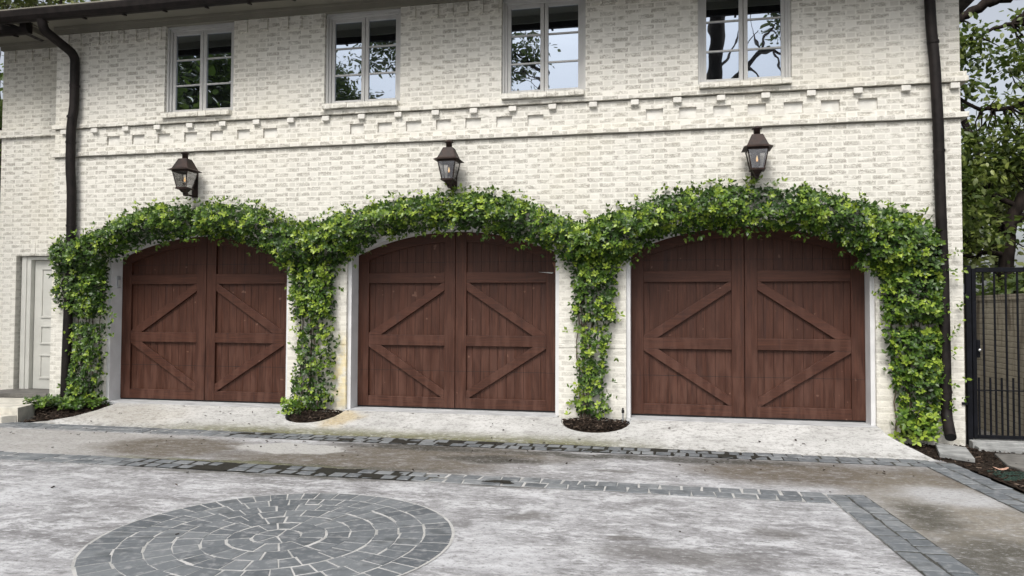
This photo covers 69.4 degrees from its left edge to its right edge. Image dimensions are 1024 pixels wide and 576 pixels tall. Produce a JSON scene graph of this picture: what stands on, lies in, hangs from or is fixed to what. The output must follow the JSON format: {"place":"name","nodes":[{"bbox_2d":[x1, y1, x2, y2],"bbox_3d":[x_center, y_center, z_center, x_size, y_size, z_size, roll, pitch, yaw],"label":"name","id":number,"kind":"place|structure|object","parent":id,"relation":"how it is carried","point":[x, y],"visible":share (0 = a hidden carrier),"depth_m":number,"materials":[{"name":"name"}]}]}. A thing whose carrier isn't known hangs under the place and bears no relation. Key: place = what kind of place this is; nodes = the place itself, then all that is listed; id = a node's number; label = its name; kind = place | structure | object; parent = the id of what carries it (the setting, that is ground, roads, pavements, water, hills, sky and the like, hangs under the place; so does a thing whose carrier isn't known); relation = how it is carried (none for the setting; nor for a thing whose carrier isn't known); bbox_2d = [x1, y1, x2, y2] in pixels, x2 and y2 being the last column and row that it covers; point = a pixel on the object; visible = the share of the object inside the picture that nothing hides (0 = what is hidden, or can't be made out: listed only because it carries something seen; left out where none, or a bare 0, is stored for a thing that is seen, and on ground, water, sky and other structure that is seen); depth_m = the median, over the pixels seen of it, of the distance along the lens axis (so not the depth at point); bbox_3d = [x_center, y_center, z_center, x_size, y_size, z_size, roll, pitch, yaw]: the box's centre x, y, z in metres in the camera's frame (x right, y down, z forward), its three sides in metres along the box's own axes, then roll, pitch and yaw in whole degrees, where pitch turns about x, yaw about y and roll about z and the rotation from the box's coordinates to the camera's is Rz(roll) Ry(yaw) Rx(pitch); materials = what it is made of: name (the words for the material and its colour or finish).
{"place":"outdoors","nodes":[
{"label":"outdoors","id":0,"kind":"place"},
{"bbox_2d":[31,403,935,460],"bbox_3d":[-1.097,1.766,9.053,11.200,0.340,0.949,0,-2,12],"label":"driveway apron","id":1,"kind":"object","parent":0,"point":[857,442],"visible":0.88,"depth_m":8.77,"materials":[{"name":"concrete"}]},
{"bbox_2d":[563,420,628,432],"bbox_3d":[1.007,1.670,8.962,0.840,0.100,0.490,0,-2,12],"label":"mulch bed","id":2,"kind":"object","parent":1,"relation":"on","point":[616,428],"visible":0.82,"depth_m":8.85,"materials":[{"name":"brown soil"}]},
{"bbox_2d":[0,427,1023,575],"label":"driveway","id":3,"kind":"structure","parent":0,"point":[46,529],"depth_m":5.71,"materials":[{"name":"concrete"}]},
{"bbox_2d":[71,493,454,575],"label":"cobble medallion","id":4,"kind":"object","parent":3,"relation":"on","point":[319,534],"visible":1,"depth_m":4.79,"materials":[{"name":"stone"}]},
{"bbox_2d":[0,451,831,503],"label":"cobble border","id":5,"kind":"object","parent":3,"relation":"on","point":[760,494],"visible":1,"depth_m":6.48,"materials":[{"name":"stone"}]},
{"bbox_2d":[134,459,402,478],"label":"wet dirt","id":6,"kind":"structure","parent":5,"relation":"on","point":[226,466],"depth_m":6.92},
{"bbox_2d":[484,480,513,483],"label":"wet dirt","id":7,"kind":"structure","parent":5,"relation":"on","point":[503,481],"depth_m":6.44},
{"bbox_2d":[10,410,884,534],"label":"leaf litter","id":8,"kind":"object","parent":3,"relation":"on","point":[428,449],"visible":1,"depth_m":8.05,"materials":[{"name":"brown plant"}]},
{"bbox_2d":[0,422,928,466],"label":"cobble border","id":9,"kind":"object","parent":3,"relation":"on","point":[845,460],"visible":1,"depth_m":8.19,"materials":[{"name":"stone"}]},
{"bbox_2d":[0,414,15,422],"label":"landing step","id":10,"kind":"object","parent":9,"relation":"on","point":[7,418],"visible":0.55,"depth_m":9.69,"materials":[{"name":"concrete"}]},
{"bbox_2d":[230,432,795,459],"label":"wet dirt","id":11,"kind":"structure","parent":9,"relation":"on","point":[654,450],"depth_m":8.24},
{"bbox_2d":[825,494,979,575],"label":"cobble border","id":12,"kind":"object","parent":3,"relation":"on","point":[921,554],"visible":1,"depth_m":4.87,"materials":[{"name":"stone"}]},
{"bbox_2d":[918,461,1023,512],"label":"cobble border","id":13,"kind":"object","parent":3,"relation":"on","point":[1009,496],"visible":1,"depth_m":6.44,"materials":[{"name":"stone"}]},
{"bbox_2d":[0,0,1023,292],"label":"sky","id":14,"kind":"structure","parent":0,"point":[990,14],"materials":[{"name":"white"}]},
{"bbox_2d":[963,220,981,295],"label":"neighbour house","id":15,"kind":"structure","parent":0,"point":[976,276],"depth_m":24.68,"materials":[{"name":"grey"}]},
{"bbox_2d":[965,423,1006,439],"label":"side path","id":16,"kind":"structure","parent":0,"point":[982,432],"depth_m":9.38,"materials":[{"name":"stone"}]},
{"bbox_2d":[970,470,1023,493],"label":"ground","id":17,"kind":"structure","parent":0,"point":[1013,488],"depth_m":6.79,"materials":[{"name":"soil"}]},
{"bbox_2d":[0,55,3,191],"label":"garden shrub","id":18,"kind":"object","parent":17,"relation":"on","point":[1,100],"visible":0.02,"depth_m":14.63,"materials":[{"name":"green plant"}]},
{"bbox_2d":[0,397,39,421],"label":"landing step","id":19,"kind":"object","parent":17,"relation":"on","point":[19,409],"visible":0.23,"depth_m":9.99,"materials":[{"name":"concrete"}]},
{"bbox_2d":[0,388,48,397],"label":"door step","id":20,"kind":"object","parent":19,"relation":"on","point":[21,393],"depth_m":10.95,"materials":[{"name":"concrete"}]},
{"bbox_2d":[0,0,70,158],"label":"background tree","id":21,"kind":"object","parent":17,"relation":"on","point":[7,4],"visible":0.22,"depth_m":22.78,"materials":[{"name":"green plant"}]},
{"bbox_2d":[25,403,109,422],"bbox_3d":[-6.271,1.722,10.205,1.200,0.173,0.980,0,-2,12],"label":"mulch bed","id":22,"kind":"object","parent":17,"relation":"on","point":[74,413],"visible":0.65,"depth_m":10.13,"materials":[{"name":"brown soil"}]},
{"bbox_2d":[57,0,99,3],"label":"background tree","id":23,"kind":"object","parent":17,"relation":"on","point":[72,1],"visible":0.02,"depth_m":22.44,"materials":[{"name":"green plant"}]},
{"bbox_2d":[0,0,973,445],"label":"garage building","id":24,"kind":"structure","parent":17,"relation":"on","point":[302,110],"depth_m":9.73,"materials":[{"name":"brick"}]},
{"bbox_2d":[33,260,51,388],"bbox_3d":[-7.081,0.566,11.473,0.750,1.990,0.055,0,-2,12],"label":"side door","id":25,"kind":"structure","parent":24,"relation":"in","point":[43,285],"depth_m":11.50,"materials":[{"name":"beige paint"}]},
{"bbox_2d":[22,197,195,409],"bbox_3d":[-5.619,0.192,10.288,2.436,2.983,0.708,0,-2,12],"label":"climbing vine","id":26,"kind":"object","parent":24,"relation":"attached to","point":[112,231],"visible":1,"depth_m":10.48,"materials":[{"name":"green plant"}]},
{"bbox_2d":[117,276,120,287],"bbox_3d":[-5.760,-0.086,10.847,0.030,0.175,0.060,0,-2,12],"label":"door keypad","id":27,"kind":"object","parent":24,"relation":"attached to","point":[118,281],"depth_m":10.83,"materials":[{"name":"grey plastic"}]},
{"bbox_2d":[167,152,201,197],"bbox_3d":[-4.505,-1.574,10.246,0.329,0.611,0.403,0,-2,12],"label":"wall lantern","id":28,"kind":"object","parent":24,"relation":"attached to","point":[184,165],"depth_m":10.19,"materials":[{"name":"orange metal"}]},
{"bbox_2d":[102,399,282,407],"bbox_3d":[-4.433,1.706,10.483,2.860,0.160,0.496,0,-2,12],"label":"door threshold","id":29,"kind":"object","parent":24,"relation":"attached to","point":[231,404],"depth_m":10.41,"materials":[{"name":"concrete"}]},
{"bbox_2d":[160,22,233,118],"bbox_3d":[-4.426,-3.130,10.535,1.088,1.450,0.296,0,-2,12],"label":"window","id":30,"kind":"structure","parent":24,"relation":"in","point":[200,58],"depth_m":10.59,"materials":[{"name":"glass"}]},
{"bbox_2d":[120,236,286,403],"bbox_3d":[-4.395,0.411,10.685,2.770,2.439,0.087,0,-2,12],"label":"garage door","id":31,"kind":"structure","parent":24,"relation":"in","point":[203,320],"depth_m":10.65,"materials":[{"name":"brown wood"}]},
{"bbox_2d":[188,186,454,414],"bbox_3d":[-2.643,0.177,9.798,3.847,3.024,0.480,0,-2,12],"label":"climbing vine","id":32,"kind":"object","parent":24,"relation":"attached to","point":[337,225],"visible":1,"depth_m":9.82,"materials":[{"name":"green plant"}]},
{"bbox_2d":[322,9,400,109],"bbox_3d":[-2.013,-3.137,10.039,1.088,1.449,0.296,0,-2,12],"label":"window","id":33,"kind":"structure","parent":24,"relation":"in","point":[363,48],"depth_m":10.09,"materials":[{"name":"glass"}]},
{"bbox_2d":[434,140,463,189],"bbox_3d":[-0.798,-1.584,9.485,0.329,0.611,0.403,0,-2,12],"label":"wall lantern","id":34,"kind":"object","parent":24,"relation":"attached to","point":[448,156],"depth_m":9.41,"materials":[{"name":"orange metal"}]},
{"bbox_2d":[343,406,558,416],"bbox_3d":[-0.789,1.696,9.735,2.860,0.160,0.496,0,-2,12],"label":"door threshold","id":35,"kind":"object","parent":24,"relation":"attached to","point":[474,412],"depth_m":9.66,"materials":[{"name":"concrete"}]},
{"bbox_2d":[357,232,555,412],"bbox_3d":[-0.751,0.402,9.934,2.770,2.439,0.092,0,-2,12],"label":"garage door","id":36,"kind":"structure","parent":24,"relation":"in","point":[461,322],"depth_m":9.90,"materials":[{"name":"brown wood"}]},
{"bbox_2d":[501,0,585,100],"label":"window","id":37,"kind":"structure","parent":24,"relation":"in","point":[536,34],"depth_m":9.59,"materials":[{"name":"glass"}]},
{"bbox_2d":[444,177,752,419],"bbox_3d":[0.968,0.147,9.057,3.816,3.016,0.472,0,-2,12],"label":"climbing vine","id":38,"kind":"object","parent":24,"relation":"attached to","point":[584,256],"visible":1,"depth_m":9.07,"materials":[{"name":"green plant"}]},
{"bbox_2d":[698,0,791,89],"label":"window","id":39,"kind":"structure","parent":24,"relation":"in","point":[742,43],"depth_m":9.09,"materials":[{"name":"glass"}]},
{"bbox_2d":[631,227,865,421],"bbox_3d":[2.883,0.392,9.191,2.770,2.439,0.087,0,-2,12],"label":"garage door","id":40,"kind":"structure","parent":24,"relation":"in","point":[772,327],"depth_m":9.15,"materials":[{"name":"brown wood"}]},
{"bbox_2d":[626,415,878,427],"bbox_3d":[2.845,1.687,8.989,2.860,0.160,0.496,0,-2,12],"label":"door threshold","id":41,"kind":"object","parent":24,"relation":"attached to","point":[756,421],"depth_m":8.91,"materials":[{"name":"concrete"}]},
{"bbox_2d":[741,126,773,180],"bbox_3d":[2.885,-1.593,8.729,0.329,0.611,0.403,0,-2,12],"label":"wall lantern","id":42,"kind":"object","parent":24,"relation":"attached to","point":[756,145],"depth_m":8.65,"materials":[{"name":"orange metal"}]},
{"bbox_2d":[742,175,971,445],"bbox_3d":[3.917,0.196,8.455,2.441,3.107,0.470,0,-2,12],"label":"climbing vine","id":43,"kind":"object","parent":24,"relation":"attached to","point":[913,264],"visible":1,"depth_m":8.37,"materials":[{"name":"green plant"}]},
{"bbox_2d":[20,403,1023,487],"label":"mulch","id":44,"kind":"object","parent":17,"relation":"on","point":[602,422],"visible":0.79,"depth_m":8.90,"materials":[{"name":"brown soil"}]},
{"bbox_2d":[289,411,339,422],"bbox_3d":[-2.601,1.683,9.687,0.740,0.104,0.520,0,-2,12],"label":"mulch bed","id":45,"kind":"object","parent":44,"relation":"on","point":[296,420],"visible":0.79,"depth_m":9.58,"materials":[{"name":"brown soil"}]},
{"bbox_2d":[904,444,1023,490],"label":"mulch bed","id":46,"kind":"object","parent":17,"relation":"on","point":[997,462],"visible":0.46,"depth_m":7.42,"materials":[{"name":"brown soil"}]},
{"bbox_2d":[935,443,974,462],"bbox_3d":[4.662,1.735,7.823,0.295,0.045,0.864,-1,-2,25],"label":"splash stone","id":47,"kind":"object","parent":46,"relation":"on","point":[952,452],"visible":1,"depth_m":7.68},
{"bbox_2d":[986,470,1023,480],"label":"drain grate","id":48,"kind":"object","parent":46,"relation":"in","point":[1014,478],"visible":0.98,"depth_m":6.84,"materials":[{"name":"green plastic"}]},
{"bbox_2d":[995,453,1023,471],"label":"paving slab","id":49,"kind":"structure","parent":46,"relation":"on","point":[1009,460],"depth_m":7.41,"materials":[{"name":"concrete"}]},
{"bbox_2d":[959,0,1023,286],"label":"broadleaf tree","id":50,"kind":"object","parent":17,"relation":"on","point":[982,173],"visible":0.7,"depth_m":12.83,"materials":[{"name":"green plant"}]},
{"bbox_2d":[960,101,1023,294],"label":"shade tree","id":51,"kind":"object","parent":17,"relation":"on","point":[998,210],"visible":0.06,"depth_m":19.95,"materials":[{"name":"green plant"}]},
{"bbox_2d":[963,293,1023,435],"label":"side wall","id":52,"kind":"structure","parent":17,"relation":"on","point":[1000,335],"depth_m":9.12,"materials":[{"name":"brick"}]},
{"bbox_2d":[966,438,1023,447],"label":"gate sill","id":53,"kind":"structure","parent":17,"relation":"on","point":[995,442],"depth_m":8.23,"materials":[{"name":"grey concrete"}]},
{"bbox_2d":[962,265,1023,444],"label":"metal gate","id":54,"kind":"structure","parent":53,"relation":"on","point":[973,349],"depth_m":8.38,"materials":[{"name":"black metal"}]},
{"bbox_2d":[975,445,1023,453],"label":"paving slab","id":55,"kind":"structure","parent":17,"relation":"on","point":[1010,449],"depth_m":8.02,"materials":[{"name":"grey concrete"}]},
{"bbox_2d":[976,260,1023,295],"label":"garden shrub","id":56,"kind":"object","parent":17,"relation":"on","point":[1011,285],"visible":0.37,"depth_m":10.45,"materials":[{"name":"green plant"}]}
]}

